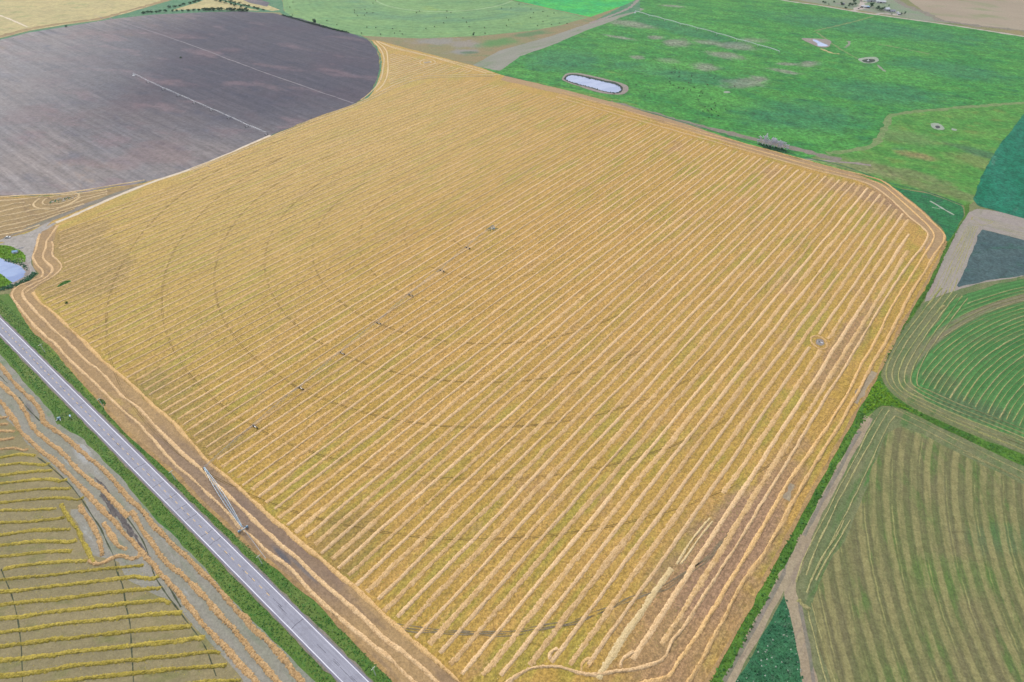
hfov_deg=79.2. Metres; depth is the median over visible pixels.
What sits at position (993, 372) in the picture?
swath
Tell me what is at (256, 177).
windrow
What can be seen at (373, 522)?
windrow
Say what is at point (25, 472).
windrow
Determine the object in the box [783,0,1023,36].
gravel road
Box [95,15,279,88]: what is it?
tillage line
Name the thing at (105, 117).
tillage line
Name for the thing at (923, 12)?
creek bed
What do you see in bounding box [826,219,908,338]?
windrow
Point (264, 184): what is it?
windrow
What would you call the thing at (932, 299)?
swath
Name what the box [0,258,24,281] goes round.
pond
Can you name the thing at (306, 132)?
windrow
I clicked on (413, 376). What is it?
wheel track
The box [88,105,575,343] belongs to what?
windrow
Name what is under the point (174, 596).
wheel track
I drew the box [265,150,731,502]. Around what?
windrow
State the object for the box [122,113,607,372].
windrow
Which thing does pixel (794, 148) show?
grey band
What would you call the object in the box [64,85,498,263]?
windrow
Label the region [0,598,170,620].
windrow
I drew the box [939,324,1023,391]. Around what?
swath
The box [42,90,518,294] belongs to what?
windrow
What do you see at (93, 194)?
windrow
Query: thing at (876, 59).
pond bank
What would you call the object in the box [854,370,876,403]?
bare patch
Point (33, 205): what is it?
windrow
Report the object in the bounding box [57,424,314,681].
pale margin
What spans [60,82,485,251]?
windrow
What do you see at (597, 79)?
wet margin
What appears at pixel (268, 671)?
windrow
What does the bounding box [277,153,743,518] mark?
windrow
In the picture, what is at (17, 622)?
wheel track
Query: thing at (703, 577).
windrow
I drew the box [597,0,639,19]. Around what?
scrub triangle
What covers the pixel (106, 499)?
burnt streak
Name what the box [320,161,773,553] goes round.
windrow
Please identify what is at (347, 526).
wheel track
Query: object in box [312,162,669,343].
wheel track
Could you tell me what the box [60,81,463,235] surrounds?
windrow
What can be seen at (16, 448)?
windrow
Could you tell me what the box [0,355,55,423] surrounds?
pale margin
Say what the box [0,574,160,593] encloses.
windrow
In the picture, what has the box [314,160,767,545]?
windrow
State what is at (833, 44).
pasture path
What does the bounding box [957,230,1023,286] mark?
dark crop
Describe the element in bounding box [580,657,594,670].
windrow
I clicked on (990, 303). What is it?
swath
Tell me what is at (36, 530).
windrow
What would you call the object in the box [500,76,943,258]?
headland
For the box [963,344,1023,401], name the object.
swath
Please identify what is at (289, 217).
windrow
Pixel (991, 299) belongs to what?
swath
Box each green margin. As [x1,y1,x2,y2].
[14,114,327,196]
[352,41,381,104]
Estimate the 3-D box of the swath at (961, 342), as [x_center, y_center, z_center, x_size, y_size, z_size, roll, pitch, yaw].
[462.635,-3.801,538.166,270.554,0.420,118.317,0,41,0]
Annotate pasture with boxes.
[481,0,1023,159]
[810,104,1023,204]
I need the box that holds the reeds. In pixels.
[564,74,622,92]
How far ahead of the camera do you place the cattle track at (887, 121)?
909.88 m
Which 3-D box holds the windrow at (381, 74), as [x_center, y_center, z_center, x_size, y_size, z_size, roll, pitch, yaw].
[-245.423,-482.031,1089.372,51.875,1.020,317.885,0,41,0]
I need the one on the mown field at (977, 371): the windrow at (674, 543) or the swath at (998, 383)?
the swath at (998, 383)
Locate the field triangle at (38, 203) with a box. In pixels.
[0,183,142,239]
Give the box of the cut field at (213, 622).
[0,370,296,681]
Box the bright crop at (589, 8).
[515,0,633,16]
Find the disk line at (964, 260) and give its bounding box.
[952,226,977,291]
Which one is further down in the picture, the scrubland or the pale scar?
the pale scar
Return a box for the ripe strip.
[227,0,278,10]
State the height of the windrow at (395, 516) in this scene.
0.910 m
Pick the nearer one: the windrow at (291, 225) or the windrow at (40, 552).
the windrow at (40, 552)
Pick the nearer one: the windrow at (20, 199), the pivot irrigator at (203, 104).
the windrow at (20, 199)
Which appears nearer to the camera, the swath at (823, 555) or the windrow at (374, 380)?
the swath at (823, 555)
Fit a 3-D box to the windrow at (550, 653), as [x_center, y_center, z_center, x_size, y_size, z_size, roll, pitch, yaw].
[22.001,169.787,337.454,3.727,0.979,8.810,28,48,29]
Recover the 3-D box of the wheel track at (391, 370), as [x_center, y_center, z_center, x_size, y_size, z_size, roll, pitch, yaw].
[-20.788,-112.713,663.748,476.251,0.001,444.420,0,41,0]
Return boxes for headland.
[10,225,456,681]
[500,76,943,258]
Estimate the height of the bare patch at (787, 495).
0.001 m
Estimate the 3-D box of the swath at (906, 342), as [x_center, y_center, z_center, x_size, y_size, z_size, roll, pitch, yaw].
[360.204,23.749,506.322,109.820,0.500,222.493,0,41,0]
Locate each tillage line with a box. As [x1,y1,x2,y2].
[0,66,208,166]
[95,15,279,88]
[110,18,353,102]
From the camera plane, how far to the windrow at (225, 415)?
574.46 m
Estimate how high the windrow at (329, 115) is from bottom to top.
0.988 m
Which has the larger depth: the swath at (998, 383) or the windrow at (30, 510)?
the swath at (998, 383)
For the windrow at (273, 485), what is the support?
on the straw field at (714, 508)
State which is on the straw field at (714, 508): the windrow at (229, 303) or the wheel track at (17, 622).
the windrow at (229, 303)
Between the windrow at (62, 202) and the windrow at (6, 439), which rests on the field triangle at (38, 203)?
the windrow at (62, 202)
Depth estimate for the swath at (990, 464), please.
434.47 m
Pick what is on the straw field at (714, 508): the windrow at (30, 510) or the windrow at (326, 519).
the windrow at (326, 519)
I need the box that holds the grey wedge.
[2,184,143,238]
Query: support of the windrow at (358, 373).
on the straw field at (714, 508)
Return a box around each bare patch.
[782,483,794,500]
[816,339,823,345]
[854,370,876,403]
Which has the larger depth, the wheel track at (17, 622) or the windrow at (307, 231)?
the windrow at (307, 231)
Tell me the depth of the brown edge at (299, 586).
402.29 m
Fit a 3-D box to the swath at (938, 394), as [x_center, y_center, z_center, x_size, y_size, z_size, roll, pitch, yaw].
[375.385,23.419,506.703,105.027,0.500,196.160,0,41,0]
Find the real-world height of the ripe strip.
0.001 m
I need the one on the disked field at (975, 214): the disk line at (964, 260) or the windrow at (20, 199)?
the disk line at (964, 260)
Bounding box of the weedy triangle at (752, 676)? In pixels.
[736,596,802,681]
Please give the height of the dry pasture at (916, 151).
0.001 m
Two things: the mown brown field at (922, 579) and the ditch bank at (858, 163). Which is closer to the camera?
the mown brown field at (922, 579)
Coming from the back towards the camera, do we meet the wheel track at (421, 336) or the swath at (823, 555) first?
the wheel track at (421, 336)
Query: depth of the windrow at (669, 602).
420.30 m
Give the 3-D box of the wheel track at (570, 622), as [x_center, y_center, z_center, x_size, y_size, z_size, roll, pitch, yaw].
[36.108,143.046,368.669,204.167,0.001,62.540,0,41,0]
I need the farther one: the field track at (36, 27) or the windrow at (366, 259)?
the field track at (36, 27)
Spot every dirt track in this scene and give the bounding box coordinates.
[727,415,872,681]
[784,534,817,681]
[798,602,815,681]
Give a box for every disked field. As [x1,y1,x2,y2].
[925,209,1023,300]
[976,212,1023,239]
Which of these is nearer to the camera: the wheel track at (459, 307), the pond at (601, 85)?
the wheel track at (459, 307)
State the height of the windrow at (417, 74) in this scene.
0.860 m
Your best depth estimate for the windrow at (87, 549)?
392.59 m
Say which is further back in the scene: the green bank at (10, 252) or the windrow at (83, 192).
the windrow at (83, 192)
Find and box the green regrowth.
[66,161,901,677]
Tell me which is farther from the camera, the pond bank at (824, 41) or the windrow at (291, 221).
the pond bank at (824, 41)
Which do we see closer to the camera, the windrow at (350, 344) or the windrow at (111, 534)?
the windrow at (111, 534)
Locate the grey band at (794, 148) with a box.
[611,101,841,162]
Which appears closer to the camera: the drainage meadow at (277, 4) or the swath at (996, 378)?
the swath at (996, 378)
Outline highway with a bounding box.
[0,317,370,681]
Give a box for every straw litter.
[0,422,234,681]
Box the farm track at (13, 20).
[0,15,26,26]
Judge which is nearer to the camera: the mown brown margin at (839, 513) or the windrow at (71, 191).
the mown brown margin at (839, 513)
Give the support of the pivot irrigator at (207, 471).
on the straw field at (714, 508)
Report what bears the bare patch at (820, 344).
on the straw field at (714, 508)
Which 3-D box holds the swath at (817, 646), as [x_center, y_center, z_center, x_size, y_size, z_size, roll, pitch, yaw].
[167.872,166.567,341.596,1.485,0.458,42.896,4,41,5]
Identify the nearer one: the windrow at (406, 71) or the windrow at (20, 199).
the windrow at (20, 199)
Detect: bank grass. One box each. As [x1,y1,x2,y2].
[0,274,11,287]
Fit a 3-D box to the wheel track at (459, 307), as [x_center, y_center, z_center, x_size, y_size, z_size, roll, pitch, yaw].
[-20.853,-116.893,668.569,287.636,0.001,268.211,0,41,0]
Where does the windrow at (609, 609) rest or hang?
on the straw field at (714, 508)
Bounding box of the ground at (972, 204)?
[0,0,1023,641]
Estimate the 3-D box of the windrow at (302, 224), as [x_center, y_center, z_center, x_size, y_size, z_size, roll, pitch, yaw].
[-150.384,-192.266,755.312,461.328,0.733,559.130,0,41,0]
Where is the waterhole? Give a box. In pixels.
[862,59,874,62]
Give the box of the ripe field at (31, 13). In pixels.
[0,0,159,37]
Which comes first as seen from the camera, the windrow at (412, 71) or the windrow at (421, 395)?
the windrow at (421, 395)
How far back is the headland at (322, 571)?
417.54 m
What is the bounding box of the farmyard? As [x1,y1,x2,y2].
[799,0,947,22]
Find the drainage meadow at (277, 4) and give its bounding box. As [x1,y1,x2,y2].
[0,0,369,39]
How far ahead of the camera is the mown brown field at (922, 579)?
370.69 m
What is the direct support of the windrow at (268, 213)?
on the straw field at (714, 508)
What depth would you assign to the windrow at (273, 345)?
596.09 m
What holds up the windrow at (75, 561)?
on the cut field rows
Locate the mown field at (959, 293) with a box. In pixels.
[884,276,1023,453]
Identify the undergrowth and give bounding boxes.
[758,143,786,152]
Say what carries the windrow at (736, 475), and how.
on the straw field at (714, 508)
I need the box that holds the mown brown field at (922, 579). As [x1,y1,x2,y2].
[812,406,1023,681]
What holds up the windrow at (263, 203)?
on the straw field at (714, 508)
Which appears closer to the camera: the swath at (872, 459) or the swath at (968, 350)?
the swath at (872, 459)
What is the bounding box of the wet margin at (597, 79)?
[565,74,622,92]
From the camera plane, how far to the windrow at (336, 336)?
582.14 m
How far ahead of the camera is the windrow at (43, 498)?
411.97 m
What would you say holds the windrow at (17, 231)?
on the field triangle at (38, 203)
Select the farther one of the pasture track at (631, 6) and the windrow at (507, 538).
the pasture track at (631, 6)
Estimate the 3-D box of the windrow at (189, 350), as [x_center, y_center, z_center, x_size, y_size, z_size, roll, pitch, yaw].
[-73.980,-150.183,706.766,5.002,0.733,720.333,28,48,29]
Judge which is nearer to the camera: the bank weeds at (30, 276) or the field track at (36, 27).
the bank weeds at (30, 276)
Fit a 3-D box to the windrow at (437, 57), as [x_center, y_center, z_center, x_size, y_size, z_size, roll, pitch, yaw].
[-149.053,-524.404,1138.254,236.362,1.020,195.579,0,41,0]
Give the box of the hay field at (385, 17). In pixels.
[283,0,587,37]
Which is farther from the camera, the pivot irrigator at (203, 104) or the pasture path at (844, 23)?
the pasture path at (844, 23)
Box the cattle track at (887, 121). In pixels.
[825,102,1023,154]
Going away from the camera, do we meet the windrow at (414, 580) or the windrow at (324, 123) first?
the windrow at (414, 580)
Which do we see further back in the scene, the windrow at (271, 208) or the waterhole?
the waterhole
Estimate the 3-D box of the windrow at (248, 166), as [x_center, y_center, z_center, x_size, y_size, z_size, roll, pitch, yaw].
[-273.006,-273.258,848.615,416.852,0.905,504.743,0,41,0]
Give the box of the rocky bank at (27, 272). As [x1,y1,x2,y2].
[12,258,29,283]
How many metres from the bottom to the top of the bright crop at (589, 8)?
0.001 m
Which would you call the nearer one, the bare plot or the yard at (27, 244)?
the yard at (27, 244)
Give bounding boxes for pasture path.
[814,16,873,30]
[816,32,855,57]
[878,44,928,53]
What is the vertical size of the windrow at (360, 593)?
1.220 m
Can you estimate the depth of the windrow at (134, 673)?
329.65 m
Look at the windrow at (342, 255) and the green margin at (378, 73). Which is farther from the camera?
the green margin at (378, 73)
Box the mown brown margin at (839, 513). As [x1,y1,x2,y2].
[739,406,1023,681]
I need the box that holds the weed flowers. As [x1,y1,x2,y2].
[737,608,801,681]
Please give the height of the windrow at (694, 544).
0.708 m
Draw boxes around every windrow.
[0,180,144,196]
[0,193,106,222]
[0,196,42,200]
[0,203,83,227]
[0,204,30,211]
[0,208,48,216]
[0,209,72,231]
[0,225,38,235]
[0,363,304,681]
[0,381,129,518]
[0,399,259,681]
[0,429,15,432]
[0,437,14,440]
[0,447,27,450]
[0,453,35,458]
[0,461,50,466]
[0,469,52,476]
[0,477,66,484]
[0,487,71,494]
[0,496,83,503]
[0,507,56,511]
[0,516,64,523]
[0,527,70,536]
[0,538,76,546]
[0,549,72,557]
[0,563,143,580]
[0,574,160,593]
[0,586,160,606]
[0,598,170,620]
[0,610,182,633]
[0,623,191,648]
[0,635,204,663]
[0,649,220,678]
[2,559,87,570]
[11,233,416,681]
[21,225,438,681]
[25,241,61,292]
[32,197,80,209]
[32,291,459,681]
[42,89,514,289]
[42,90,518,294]
[42,192,79,205]
[43,91,522,299]
[46,92,527,302]
[50,94,529,305]
[50,662,226,681]
[53,94,537,309]
[55,88,510,279]
[58,81,476,244]
[59,82,480,247]
[59,503,94,563]
[60,80,459,231]
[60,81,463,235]
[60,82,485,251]
[60,95,541,312]
[60,189,106,195]
[61,80,472,238]
[61,84,488,255]
[62,88,504,271]
[62,97,543,315]
[64,85,492,258]
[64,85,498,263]
[65,87,500,266]
[65,97,550,320]
[68,99,552,324]
[73,100,557,327]
[77,191,107,197]
[77,503,103,555]
[80,101,562,329]
[81,102,567,335]
[87,103,571,338]
[87,551,140,565]
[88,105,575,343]
[94,106,579,347]
[97,80,453,214]
[101,521,127,550]
[102,107,584,349]
[104,109,588,354]
[108,110,592,359]
[113,111,597,363]
[116,113,601,369]
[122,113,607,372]
[127,115,611,377]
[129,509,281,681]
[134,116,615,380]
[140,118,620,384]
[144,119,627,390]
[149,121,630,394]
[156,122,636,399]
[160,123,640,404]
[163,125,645,410]
[169,126,650,414]
[177,127,656,418]
[182,81,444,179]
[183,129,660,424]
[187,131,666,430]
[189,678,240,681]
[190,74,498,169]
[193,76,494,171]
[193,132,671,436]
[196,134,676,443]
[206,135,682,447]
[208,137,686,454]
[216,139,691,459]
[221,140,697,467]
[223,81,438,160]
[228,141,703,472]
[237,143,708,477]
[242,145,714,485]
[251,146,720,489]
[258,147,726,497]
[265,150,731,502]
[266,111,350,141]
[274,151,737,509]
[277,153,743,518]
[286,155,748,525]
[294,156,755,533]
[305,158,761,537]
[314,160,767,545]
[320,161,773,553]
[330,164,779,559]
[337,165,786,568]
[347,167,792,575]
[355,170,798,585]
[360,41,384,99]
[360,83,425,107]
[365,171,805,592]
[375,41,388,91]
[377,173,812,599]
[378,41,491,72]
[382,43,485,72]
[382,174,819,612]
[389,63,436,79]
[389,64,439,81]
[389,65,424,77]
[390,64,444,83]
[396,176,826,617]
[403,177,833,629]
[414,179,839,638]
[427,181,846,645]
[438,183,854,653]
[448,185,861,665]
[461,187,868,674]
[481,191,874,675]
[499,194,881,676]
[505,97,928,681]
[528,198,885,666]
[548,647,557,659]
[549,204,891,662]
[559,94,934,681]
[562,92,945,681]
[568,209,897,665]
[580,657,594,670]
[587,346,810,665]
[596,567,673,679]
[619,650,633,667]
[630,234,909,660]
[660,250,908,645]
[676,517,710,564]
[680,521,712,563]
[721,349,822,493]
[810,335,828,349]
[818,213,903,334]
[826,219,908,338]
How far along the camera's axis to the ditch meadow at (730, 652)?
424.84 m
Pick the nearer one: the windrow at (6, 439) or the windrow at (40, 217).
the windrow at (6, 439)
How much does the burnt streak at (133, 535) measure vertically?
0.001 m
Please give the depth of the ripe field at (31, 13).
1391.33 m
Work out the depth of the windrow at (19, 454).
439.70 m
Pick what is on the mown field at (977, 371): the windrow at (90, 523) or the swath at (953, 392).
the swath at (953, 392)
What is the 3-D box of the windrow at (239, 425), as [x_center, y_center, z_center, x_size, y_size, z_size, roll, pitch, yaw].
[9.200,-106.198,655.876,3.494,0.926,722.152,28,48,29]
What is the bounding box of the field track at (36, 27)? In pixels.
[0,0,168,36]
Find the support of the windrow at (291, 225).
on the straw field at (714, 508)
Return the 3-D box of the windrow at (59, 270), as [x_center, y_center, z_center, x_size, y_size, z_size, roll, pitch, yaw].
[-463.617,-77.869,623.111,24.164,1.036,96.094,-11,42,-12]
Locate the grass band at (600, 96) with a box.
[530,81,651,111]
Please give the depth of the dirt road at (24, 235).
666.03 m
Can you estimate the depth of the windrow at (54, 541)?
387.86 m
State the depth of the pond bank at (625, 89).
1019.05 m
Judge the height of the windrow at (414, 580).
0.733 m
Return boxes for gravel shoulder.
[0,315,373,681]
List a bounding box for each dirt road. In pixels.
[0,223,55,241]
[55,135,270,222]
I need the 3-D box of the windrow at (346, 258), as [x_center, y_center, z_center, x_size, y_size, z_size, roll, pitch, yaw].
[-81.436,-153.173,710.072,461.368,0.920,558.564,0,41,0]
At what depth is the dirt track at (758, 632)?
371.64 m
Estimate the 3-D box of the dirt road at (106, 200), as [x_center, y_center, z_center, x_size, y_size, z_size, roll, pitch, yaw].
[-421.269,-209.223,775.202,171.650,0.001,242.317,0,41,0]
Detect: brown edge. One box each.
[13,295,397,681]
[704,241,946,681]
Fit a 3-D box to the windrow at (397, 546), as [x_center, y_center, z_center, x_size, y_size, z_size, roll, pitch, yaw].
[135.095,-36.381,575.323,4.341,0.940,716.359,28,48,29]
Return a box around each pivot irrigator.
[132,73,267,134]
[202,225,494,558]
[634,11,778,53]
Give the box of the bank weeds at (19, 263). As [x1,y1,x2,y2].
[3,258,27,269]
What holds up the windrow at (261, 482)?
on the straw field at (714, 508)
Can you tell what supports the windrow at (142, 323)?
on the straw field at (714, 508)
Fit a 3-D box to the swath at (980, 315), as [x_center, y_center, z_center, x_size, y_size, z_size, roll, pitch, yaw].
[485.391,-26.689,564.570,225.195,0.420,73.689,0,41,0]
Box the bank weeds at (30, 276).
[0,271,36,289]
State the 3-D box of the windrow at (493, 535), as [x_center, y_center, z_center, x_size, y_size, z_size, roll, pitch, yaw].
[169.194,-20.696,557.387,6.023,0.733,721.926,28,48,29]
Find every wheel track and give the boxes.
[0,569,22,681]
[37,457,133,681]
[105,126,871,539]
[107,135,869,537]
[127,518,216,675]
[161,136,818,479]
[162,125,817,477]
[163,580,181,606]
[213,141,767,427]
[215,149,766,426]
[264,148,718,382]
[265,156,716,381]
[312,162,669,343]
[313,166,670,342]
[360,176,625,308]
[394,542,722,636]
[397,535,726,631]
[402,540,723,633]
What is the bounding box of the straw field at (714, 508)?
[0,40,944,681]
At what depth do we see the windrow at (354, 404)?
527.84 m
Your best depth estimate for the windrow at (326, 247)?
637.30 m
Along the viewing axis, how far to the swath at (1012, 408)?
473.02 m
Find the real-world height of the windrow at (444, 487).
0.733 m
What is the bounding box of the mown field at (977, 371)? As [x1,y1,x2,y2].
[912,279,1023,436]
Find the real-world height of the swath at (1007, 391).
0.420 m
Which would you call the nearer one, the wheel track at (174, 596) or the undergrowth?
the wheel track at (174, 596)
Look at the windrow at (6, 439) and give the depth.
450.94 m
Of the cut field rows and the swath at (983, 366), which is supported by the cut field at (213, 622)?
the cut field rows
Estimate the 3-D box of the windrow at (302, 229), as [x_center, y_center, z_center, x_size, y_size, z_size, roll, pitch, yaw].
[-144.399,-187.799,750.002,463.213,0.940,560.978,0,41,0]
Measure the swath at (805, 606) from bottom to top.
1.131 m
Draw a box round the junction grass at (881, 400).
[863,381,913,413]
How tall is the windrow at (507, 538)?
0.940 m
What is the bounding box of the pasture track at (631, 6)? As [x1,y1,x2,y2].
[589,0,638,23]
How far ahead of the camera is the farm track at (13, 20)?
1323.86 m
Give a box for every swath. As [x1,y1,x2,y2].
[795,408,882,581]
[797,598,810,609]
[806,410,889,574]
[806,520,843,592]
[807,605,826,681]
[810,416,895,582]
[811,603,835,681]
[815,520,850,580]
[885,288,1023,450]
[891,290,1023,445]
[895,409,1023,472]
[896,416,1023,479]
[898,292,1023,441]
[904,294,1023,437]
[910,296,1023,433]
[916,298,1023,429]
[922,308,1023,374]
[922,312,1022,384]
[929,316,1023,385]
[933,304,1022,352]
[934,320,1023,388]
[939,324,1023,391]
[942,300,1023,337]
[944,329,1023,395]
[947,297,1022,328]
[949,333,1023,397]
[957,338,1023,398]
[959,293,1023,316]
[961,290,1023,310]
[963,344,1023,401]
[963,452,1023,480]
[968,287,1023,303]
[969,349,1023,403]
[975,355,1023,406]
[981,361,1023,409]
[987,368,1023,413]
[993,375,1023,413]
[999,383,1023,417]
[1006,394,1022,419]
[1012,403,1023,421]
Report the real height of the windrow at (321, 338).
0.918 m
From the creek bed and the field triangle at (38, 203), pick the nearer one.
the field triangle at (38, 203)
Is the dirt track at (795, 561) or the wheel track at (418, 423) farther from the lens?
the wheel track at (418, 423)
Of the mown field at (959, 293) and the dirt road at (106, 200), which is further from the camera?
the dirt road at (106, 200)
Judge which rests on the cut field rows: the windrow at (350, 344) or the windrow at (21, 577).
the windrow at (21, 577)
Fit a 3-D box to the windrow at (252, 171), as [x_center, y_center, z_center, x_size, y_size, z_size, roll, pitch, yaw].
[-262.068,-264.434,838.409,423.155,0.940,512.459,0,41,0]
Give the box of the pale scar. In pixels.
[930,201,954,214]
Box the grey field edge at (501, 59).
[474,8,643,70]
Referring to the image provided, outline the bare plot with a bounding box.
[244,0,268,5]
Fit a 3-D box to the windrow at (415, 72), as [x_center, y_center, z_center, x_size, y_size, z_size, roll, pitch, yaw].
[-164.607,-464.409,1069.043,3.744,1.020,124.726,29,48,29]
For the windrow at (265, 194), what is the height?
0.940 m
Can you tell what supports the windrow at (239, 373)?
on the straw field at (714, 508)
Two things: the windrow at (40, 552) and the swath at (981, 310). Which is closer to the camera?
the windrow at (40, 552)
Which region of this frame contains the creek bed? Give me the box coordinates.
[894,0,1023,31]
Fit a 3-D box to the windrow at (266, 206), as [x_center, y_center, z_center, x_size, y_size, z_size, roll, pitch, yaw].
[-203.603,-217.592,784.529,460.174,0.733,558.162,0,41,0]
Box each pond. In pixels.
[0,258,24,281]
[566,75,620,92]
[813,39,827,45]
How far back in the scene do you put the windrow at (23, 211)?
702.28 m
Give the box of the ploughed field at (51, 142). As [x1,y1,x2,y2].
[0,11,379,195]
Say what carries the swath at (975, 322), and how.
on the mown field at (977, 371)
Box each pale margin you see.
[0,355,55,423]
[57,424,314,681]
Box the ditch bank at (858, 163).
[800,158,870,165]
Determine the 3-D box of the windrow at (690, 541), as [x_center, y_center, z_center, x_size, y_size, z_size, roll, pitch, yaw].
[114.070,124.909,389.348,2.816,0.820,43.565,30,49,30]
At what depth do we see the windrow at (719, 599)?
427.99 m
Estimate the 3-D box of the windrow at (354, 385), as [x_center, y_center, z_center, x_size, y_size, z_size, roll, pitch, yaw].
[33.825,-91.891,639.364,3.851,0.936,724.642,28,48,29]
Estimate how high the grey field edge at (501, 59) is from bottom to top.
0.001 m
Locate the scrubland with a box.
[366,7,618,64]
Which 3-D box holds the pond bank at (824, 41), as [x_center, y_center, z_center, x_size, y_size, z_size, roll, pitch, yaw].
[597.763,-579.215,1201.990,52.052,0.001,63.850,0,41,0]
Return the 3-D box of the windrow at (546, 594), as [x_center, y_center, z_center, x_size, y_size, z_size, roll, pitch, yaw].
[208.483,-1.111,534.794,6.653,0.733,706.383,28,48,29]
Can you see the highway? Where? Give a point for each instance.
(323, 650)
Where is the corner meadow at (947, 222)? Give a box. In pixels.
[886,184,963,240]
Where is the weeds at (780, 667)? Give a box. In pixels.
[739,599,803,681]
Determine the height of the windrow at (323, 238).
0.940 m
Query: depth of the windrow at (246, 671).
382.68 m
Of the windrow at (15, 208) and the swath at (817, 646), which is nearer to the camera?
the swath at (817, 646)
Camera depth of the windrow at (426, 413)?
509.22 m
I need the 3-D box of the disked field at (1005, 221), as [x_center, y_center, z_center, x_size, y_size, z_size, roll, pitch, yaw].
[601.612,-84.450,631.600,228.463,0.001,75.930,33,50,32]
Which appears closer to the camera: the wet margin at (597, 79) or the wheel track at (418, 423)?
the wheel track at (418, 423)
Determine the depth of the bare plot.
1447.45 m
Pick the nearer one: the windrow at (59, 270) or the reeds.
the windrow at (59, 270)
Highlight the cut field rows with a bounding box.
[0,414,242,681]
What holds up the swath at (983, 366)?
on the mown field at (977, 371)
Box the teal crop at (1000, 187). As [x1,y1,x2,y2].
[973,114,1023,217]
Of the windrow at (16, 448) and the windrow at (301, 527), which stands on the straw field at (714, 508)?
the windrow at (301, 527)
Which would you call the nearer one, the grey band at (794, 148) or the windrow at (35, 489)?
the windrow at (35, 489)
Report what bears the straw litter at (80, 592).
on the cut field at (213, 622)
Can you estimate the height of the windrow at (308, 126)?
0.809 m
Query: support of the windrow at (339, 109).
on the straw field at (714, 508)
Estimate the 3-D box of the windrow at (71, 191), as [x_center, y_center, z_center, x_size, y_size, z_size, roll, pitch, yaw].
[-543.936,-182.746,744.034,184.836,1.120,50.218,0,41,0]
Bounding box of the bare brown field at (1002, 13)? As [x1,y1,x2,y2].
[909,0,1023,29]
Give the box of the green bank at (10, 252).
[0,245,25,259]
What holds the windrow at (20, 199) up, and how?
on the field triangle at (38, 203)
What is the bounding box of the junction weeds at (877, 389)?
[863,382,911,412]
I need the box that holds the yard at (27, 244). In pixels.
[0,222,49,283]
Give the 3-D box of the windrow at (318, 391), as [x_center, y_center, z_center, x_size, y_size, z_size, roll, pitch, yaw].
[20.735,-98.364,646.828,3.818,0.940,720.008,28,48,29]
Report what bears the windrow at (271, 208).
on the straw field at (714, 508)
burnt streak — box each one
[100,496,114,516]
[101,492,113,508]
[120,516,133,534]
[124,521,149,556]
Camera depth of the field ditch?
810.73 m
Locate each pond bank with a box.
[562,73,628,94]
[802,38,830,47]
[858,57,878,62]
[931,123,944,129]
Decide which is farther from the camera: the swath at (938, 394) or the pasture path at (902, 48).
the pasture path at (902, 48)
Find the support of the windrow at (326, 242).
on the straw field at (714, 508)
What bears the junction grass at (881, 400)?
on the junction weeds at (877, 389)
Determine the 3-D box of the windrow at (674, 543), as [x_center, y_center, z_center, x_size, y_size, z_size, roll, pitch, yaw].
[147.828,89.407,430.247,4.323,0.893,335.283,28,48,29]
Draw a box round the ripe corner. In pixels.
[174,0,255,10]
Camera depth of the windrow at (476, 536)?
451.47 m
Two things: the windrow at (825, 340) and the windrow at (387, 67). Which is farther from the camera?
the windrow at (387, 67)
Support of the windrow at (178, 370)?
on the straw field at (714, 508)
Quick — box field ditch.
[505,75,962,204]
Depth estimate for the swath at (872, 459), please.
419.20 m
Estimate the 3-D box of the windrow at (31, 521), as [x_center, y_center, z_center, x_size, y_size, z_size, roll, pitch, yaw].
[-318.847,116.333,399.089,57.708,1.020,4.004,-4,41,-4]
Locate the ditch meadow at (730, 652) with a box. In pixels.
[711,203,1023,681]

